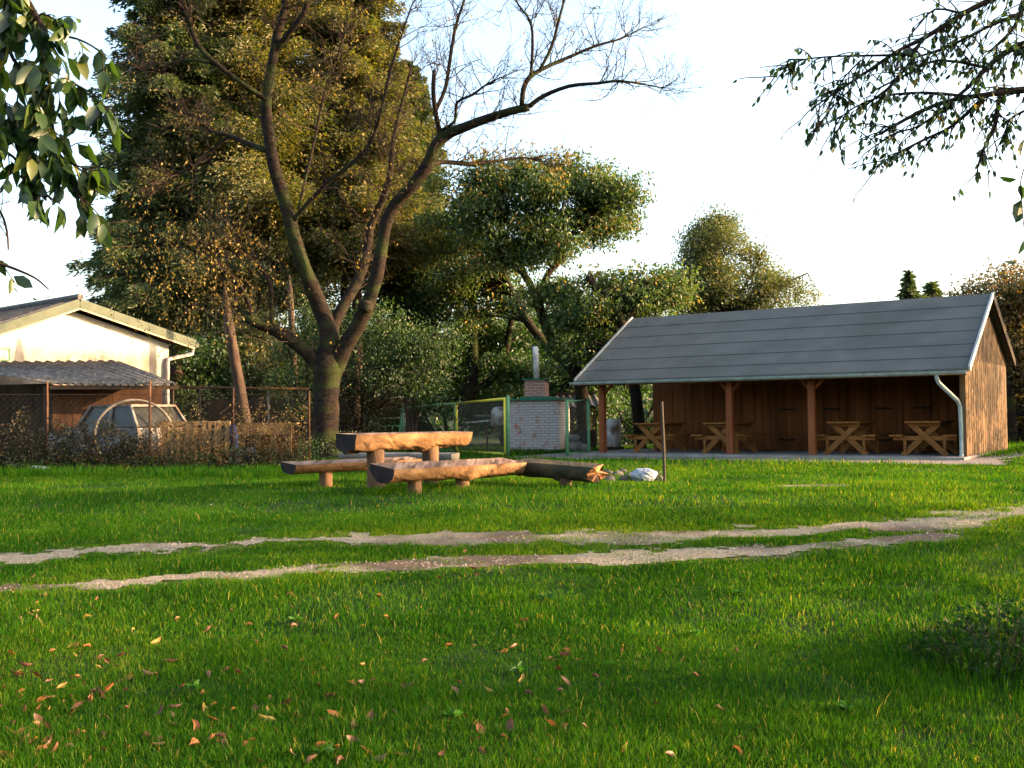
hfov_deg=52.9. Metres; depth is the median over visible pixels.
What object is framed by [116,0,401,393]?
pine tree
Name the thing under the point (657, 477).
field stone
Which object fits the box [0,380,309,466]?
wire fence
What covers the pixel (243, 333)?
bush
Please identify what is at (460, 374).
bush
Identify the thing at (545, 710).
fallen leaf
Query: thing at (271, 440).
climbing vine
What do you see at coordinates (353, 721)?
fallen leaf
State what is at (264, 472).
grass clump
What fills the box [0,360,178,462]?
corrugated lean to
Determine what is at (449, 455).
log bench
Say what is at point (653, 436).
picnic table
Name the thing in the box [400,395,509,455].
gate
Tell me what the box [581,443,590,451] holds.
sack
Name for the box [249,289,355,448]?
bush
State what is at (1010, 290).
autumn tree
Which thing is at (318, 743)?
fallen leaf
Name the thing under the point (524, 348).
bush
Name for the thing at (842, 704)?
broadleaf weed
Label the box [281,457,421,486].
log bench
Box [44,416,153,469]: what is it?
climbing vine
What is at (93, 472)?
grass clump
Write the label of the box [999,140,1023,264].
hanging shoot
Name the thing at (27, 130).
cherry tree
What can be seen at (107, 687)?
fallen leaf
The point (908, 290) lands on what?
fir tree
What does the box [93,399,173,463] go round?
iron hoop
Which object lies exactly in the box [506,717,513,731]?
fallen leaf
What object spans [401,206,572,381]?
leafy cherry tree
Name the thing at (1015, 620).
bramble
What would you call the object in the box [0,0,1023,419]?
sky
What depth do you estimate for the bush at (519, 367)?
37.43 m
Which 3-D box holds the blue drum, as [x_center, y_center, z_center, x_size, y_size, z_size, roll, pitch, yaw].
[-6.227,1.201,23.175,0.357,0.550,0.357,-1,-2,0]
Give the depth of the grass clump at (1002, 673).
5.65 m
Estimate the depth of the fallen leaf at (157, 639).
6.35 m
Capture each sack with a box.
[569,434,579,441]
[569,441,582,451]
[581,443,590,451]
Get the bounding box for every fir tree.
[894,269,928,299]
[921,281,943,297]
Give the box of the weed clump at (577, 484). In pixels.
[566,479,601,488]
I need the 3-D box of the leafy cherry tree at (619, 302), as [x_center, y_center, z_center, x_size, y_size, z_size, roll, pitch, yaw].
[3.291,-0.840,32.211,5.888,6.142,3.802,-1,-2,0]
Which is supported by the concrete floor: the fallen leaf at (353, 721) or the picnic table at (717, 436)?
the picnic table at (717, 436)
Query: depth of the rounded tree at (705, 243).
44.47 m
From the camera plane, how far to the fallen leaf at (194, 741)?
4.61 m
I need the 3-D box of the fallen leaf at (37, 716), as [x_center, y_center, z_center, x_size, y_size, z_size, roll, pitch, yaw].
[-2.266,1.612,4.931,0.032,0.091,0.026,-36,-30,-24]
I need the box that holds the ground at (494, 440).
[0,418,1023,767]
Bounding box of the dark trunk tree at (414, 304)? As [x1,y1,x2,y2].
[367,254,564,417]
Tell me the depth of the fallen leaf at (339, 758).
4.39 m
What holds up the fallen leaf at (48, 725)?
on the ground at (494, 440)
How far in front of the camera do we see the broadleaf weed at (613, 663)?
5.71 m
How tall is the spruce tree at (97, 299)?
11.047 m
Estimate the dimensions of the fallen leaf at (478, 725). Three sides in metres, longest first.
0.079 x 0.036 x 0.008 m
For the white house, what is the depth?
28.55 m
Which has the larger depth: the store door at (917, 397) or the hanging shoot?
the store door at (917, 397)
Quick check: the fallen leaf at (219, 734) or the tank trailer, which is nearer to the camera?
the fallen leaf at (219, 734)
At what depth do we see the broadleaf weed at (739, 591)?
7.42 m
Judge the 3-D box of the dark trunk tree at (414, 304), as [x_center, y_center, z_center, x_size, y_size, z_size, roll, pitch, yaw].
[-1.828,-2.052,39.734,7.812,6.773,5.350,-1,-2,0]
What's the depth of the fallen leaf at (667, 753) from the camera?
4.38 m
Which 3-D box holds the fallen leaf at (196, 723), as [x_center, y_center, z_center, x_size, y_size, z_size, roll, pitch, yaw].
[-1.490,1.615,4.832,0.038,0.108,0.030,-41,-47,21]
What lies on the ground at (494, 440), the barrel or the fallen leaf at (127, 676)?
the fallen leaf at (127, 676)
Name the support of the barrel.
on the wooden block
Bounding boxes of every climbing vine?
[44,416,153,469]
[141,398,236,468]
[223,396,325,467]
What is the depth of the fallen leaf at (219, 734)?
4.67 m
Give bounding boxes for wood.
[33,295,1019,436]
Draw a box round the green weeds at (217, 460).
[149,443,310,468]
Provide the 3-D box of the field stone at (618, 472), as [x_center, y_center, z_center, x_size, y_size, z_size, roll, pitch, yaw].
[1.750,1.510,17.024,0.212,0.175,0.223,-1,-2,0]
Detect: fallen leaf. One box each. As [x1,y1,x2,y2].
[19,660,31,666]
[34,696,47,703]
[34,713,42,721]
[45,720,54,731]
[47,741,60,754]
[70,701,83,709]
[103,682,114,692]
[120,674,132,681]
[143,669,154,676]
[151,637,160,643]
[152,704,162,716]
[168,703,181,707]
[189,739,199,744]
[192,719,199,731]
[214,732,227,740]
[258,714,274,721]
[281,698,290,703]
[305,752,317,766]
[314,740,329,747]
[326,709,338,716]
[336,755,344,765]
[345,735,358,741]
[350,719,354,730]
[365,710,373,721]
[374,753,386,760]
[476,722,484,733]
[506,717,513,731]
[541,704,548,715]
[544,718,556,727]
[559,652,570,656]
[560,675,569,686]
[665,751,676,757]
[732,743,742,756]
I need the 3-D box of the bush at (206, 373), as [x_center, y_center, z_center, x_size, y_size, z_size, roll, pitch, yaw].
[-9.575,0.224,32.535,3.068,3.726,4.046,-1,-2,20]
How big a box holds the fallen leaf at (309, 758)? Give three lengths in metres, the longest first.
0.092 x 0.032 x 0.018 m
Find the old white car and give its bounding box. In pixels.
[45,404,185,462]
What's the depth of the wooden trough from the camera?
22.29 m
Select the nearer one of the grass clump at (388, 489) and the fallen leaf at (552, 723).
the fallen leaf at (552, 723)
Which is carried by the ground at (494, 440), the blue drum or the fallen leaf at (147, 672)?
the fallen leaf at (147, 672)
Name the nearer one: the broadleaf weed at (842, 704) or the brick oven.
the broadleaf weed at (842, 704)
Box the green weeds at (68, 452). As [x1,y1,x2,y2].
[0,448,157,470]
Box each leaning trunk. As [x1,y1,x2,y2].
[222,285,251,424]
[287,275,300,432]
[340,279,349,397]
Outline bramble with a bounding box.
[893,582,1023,692]
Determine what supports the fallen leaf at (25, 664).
on the ground at (494, 440)
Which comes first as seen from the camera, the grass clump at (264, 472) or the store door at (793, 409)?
the grass clump at (264, 472)
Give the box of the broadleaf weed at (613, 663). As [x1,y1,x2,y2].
[602,660,620,665]
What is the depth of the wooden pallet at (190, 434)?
22.61 m
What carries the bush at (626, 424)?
on the ground at (494, 440)
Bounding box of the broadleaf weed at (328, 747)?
[310,742,334,753]
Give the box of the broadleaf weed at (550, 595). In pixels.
[537,593,553,597]
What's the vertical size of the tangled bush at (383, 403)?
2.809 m
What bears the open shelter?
on the ground at (494, 440)
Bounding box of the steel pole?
[660,402,665,481]
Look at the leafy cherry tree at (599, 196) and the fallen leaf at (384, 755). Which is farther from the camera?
the leafy cherry tree at (599, 196)
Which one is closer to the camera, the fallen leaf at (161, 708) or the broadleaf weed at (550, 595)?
the fallen leaf at (161, 708)
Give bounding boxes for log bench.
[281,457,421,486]
[338,452,459,460]
[370,458,526,493]
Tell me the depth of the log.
14.59 m
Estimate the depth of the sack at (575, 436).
29.84 m
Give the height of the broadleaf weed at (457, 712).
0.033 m
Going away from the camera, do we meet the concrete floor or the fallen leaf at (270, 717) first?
the fallen leaf at (270, 717)
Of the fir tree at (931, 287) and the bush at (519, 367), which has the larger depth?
the fir tree at (931, 287)
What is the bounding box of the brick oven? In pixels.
[502,346,572,450]
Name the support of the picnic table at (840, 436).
on the concrete floor
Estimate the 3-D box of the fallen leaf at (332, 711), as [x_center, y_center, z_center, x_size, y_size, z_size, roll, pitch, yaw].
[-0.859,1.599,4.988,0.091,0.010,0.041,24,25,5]
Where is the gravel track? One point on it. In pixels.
(442, 539)
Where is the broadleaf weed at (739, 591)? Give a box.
[733,587,745,592]
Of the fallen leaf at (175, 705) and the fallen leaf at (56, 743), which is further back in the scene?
the fallen leaf at (175, 705)
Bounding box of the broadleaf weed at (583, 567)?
[576,564,589,570]
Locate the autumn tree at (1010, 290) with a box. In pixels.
[933,253,1023,442]
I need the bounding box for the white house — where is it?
[0,294,198,404]
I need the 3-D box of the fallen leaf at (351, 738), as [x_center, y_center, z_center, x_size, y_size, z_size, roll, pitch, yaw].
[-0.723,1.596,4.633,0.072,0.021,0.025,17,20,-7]
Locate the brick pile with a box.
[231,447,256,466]
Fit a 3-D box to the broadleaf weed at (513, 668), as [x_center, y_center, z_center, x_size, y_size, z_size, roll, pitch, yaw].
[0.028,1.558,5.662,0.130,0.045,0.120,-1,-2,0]
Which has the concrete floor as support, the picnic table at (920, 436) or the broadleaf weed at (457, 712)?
the picnic table at (920, 436)
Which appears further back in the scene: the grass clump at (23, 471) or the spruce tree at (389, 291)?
the spruce tree at (389, 291)
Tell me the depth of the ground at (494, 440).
6.58 m
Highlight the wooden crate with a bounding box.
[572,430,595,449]
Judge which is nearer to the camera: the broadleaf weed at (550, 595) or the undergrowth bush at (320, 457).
the broadleaf weed at (550, 595)
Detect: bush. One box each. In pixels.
[0,405,56,470]
[133,265,347,398]
[167,331,260,426]
[178,301,312,398]
[243,298,498,416]
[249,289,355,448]
[298,430,369,459]
[303,357,428,432]
[333,292,486,451]
[365,373,521,437]
[474,343,641,440]
[481,304,614,392]
[597,384,652,443]
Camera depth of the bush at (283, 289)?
33.86 m
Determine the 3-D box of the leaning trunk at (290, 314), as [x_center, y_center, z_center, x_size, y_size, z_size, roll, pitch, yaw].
[-6.347,-0.875,30.048,0.416,4.616,0.212,-1,-2,0]
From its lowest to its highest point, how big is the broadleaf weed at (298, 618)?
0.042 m
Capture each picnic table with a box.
[622,422,694,452]
[690,422,768,453]
[817,421,892,454]
[889,421,959,455]
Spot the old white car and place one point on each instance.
(135, 412)
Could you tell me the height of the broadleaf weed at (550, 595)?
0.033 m
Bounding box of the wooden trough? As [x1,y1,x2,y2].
[236,423,297,463]
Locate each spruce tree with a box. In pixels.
[64,0,282,410]
[83,170,147,307]
[272,0,453,426]
[348,58,457,423]
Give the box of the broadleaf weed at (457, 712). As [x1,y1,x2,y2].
[442,706,462,716]
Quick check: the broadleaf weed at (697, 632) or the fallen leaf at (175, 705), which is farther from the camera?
the broadleaf weed at (697, 632)
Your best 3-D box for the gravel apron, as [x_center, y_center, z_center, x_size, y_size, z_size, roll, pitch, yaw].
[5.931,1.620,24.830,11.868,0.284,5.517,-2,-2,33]
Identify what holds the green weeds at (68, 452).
on the ground at (494, 440)
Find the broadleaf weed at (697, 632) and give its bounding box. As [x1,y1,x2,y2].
[684,629,700,634]
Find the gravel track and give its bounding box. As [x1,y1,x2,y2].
[0,485,1023,591]
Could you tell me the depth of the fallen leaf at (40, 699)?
5.22 m
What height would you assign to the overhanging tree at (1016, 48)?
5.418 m
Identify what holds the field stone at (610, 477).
on the ground at (494, 440)
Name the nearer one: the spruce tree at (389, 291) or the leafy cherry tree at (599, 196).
the leafy cherry tree at (599, 196)
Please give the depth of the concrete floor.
24.75 m
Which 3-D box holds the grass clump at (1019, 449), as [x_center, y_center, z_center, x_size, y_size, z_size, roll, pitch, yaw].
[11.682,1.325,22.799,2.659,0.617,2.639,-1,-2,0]
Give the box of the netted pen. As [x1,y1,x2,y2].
[176,386,351,452]
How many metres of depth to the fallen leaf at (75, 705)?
5.15 m
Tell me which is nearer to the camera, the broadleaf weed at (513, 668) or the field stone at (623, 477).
the broadleaf weed at (513, 668)
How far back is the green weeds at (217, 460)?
21.67 m
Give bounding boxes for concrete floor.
[573,449,987,459]
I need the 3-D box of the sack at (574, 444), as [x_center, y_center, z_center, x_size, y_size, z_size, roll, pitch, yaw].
[1.836,1.834,29.960,0.564,0.369,0.472,-1,-2,0]
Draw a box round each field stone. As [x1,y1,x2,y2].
[604,475,616,481]
[611,470,623,475]
[618,475,631,481]
[655,474,662,480]
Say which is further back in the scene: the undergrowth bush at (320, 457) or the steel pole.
the undergrowth bush at (320, 457)
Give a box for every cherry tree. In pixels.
[0,0,131,293]
[74,0,739,459]
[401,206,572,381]
[406,145,657,429]
[524,257,707,448]
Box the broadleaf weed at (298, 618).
[288,614,303,620]
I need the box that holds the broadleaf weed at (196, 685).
[186,679,203,689]
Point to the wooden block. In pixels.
(613, 448)
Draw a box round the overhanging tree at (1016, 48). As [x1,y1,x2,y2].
[733,0,1023,202]
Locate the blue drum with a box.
[230,425,237,446]
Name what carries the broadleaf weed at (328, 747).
on the ground at (494, 440)
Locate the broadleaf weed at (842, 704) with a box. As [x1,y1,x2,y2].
[836,700,857,709]
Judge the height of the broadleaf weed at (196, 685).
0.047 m
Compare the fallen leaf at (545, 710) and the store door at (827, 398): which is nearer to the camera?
the fallen leaf at (545, 710)
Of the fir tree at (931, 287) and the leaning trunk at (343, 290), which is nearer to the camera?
the leaning trunk at (343, 290)
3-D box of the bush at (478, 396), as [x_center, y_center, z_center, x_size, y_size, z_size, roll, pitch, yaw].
[-1.937,1.014,40.477,7.456,3.474,5.297,-1,-2,0]
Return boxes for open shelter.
[569,292,1015,456]
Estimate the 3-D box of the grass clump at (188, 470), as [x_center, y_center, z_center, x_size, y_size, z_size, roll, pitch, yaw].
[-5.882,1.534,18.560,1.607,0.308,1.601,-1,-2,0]
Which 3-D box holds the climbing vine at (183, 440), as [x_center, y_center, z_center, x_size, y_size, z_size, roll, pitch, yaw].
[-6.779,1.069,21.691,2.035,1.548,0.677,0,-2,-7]
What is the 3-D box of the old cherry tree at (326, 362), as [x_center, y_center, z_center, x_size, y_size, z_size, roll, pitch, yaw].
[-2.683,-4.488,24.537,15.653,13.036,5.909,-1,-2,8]
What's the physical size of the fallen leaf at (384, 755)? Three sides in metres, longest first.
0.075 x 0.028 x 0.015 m
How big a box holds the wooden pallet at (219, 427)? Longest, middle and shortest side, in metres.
1.434 x 1.031 x 0.118 m
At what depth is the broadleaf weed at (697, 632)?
6.37 m
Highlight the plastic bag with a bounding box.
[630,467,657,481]
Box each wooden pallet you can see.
[156,420,221,461]
[161,421,230,465]
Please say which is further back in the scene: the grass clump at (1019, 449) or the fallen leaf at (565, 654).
the grass clump at (1019, 449)
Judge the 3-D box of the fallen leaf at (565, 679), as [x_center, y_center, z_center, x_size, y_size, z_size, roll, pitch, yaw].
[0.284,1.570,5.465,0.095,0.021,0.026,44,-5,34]
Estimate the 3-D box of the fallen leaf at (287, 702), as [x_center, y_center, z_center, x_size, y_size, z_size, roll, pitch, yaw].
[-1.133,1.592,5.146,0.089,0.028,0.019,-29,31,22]
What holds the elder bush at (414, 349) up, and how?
on the ground at (494, 440)
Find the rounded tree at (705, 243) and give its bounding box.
[650,200,831,314]
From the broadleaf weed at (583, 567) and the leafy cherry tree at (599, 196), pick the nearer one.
the broadleaf weed at (583, 567)
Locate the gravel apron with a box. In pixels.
[514,451,1023,464]
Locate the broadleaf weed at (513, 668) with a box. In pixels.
[506,660,527,671]
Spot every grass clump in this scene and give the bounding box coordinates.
[0,460,69,477]
[37,462,128,477]
[139,463,228,478]
[214,461,303,479]
[359,483,426,494]
[820,609,1023,716]
[979,444,1023,456]
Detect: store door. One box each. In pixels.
[779,380,807,446]
[815,379,839,447]
[875,377,903,447]
[903,376,931,447]
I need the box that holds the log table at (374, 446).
[336,431,472,487]
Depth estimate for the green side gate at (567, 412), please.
26.56 m
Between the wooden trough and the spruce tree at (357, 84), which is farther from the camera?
the spruce tree at (357, 84)
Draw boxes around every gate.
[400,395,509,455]
[565,399,589,455]
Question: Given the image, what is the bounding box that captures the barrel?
[606,419,620,446]
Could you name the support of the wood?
on the ground at (494, 440)
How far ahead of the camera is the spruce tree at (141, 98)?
33.32 m
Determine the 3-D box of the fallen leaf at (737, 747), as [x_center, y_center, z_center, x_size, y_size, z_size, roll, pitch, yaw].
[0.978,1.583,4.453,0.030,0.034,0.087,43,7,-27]
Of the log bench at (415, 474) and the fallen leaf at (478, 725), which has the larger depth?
the log bench at (415, 474)
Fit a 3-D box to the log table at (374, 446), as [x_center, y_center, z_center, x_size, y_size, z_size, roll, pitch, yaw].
[-1.528,1.156,15.226,2.266,0.886,0.543,1,-3,-44]
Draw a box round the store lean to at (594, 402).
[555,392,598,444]
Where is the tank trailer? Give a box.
[465,407,503,449]
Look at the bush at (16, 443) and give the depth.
21.38 m
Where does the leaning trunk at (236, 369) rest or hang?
on the ground at (494, 440)
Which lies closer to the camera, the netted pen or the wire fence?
the wire fence
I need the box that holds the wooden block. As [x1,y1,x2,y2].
[607,446,623,450]
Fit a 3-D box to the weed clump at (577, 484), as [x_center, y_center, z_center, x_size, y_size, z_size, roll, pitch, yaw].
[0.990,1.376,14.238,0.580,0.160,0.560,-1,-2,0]

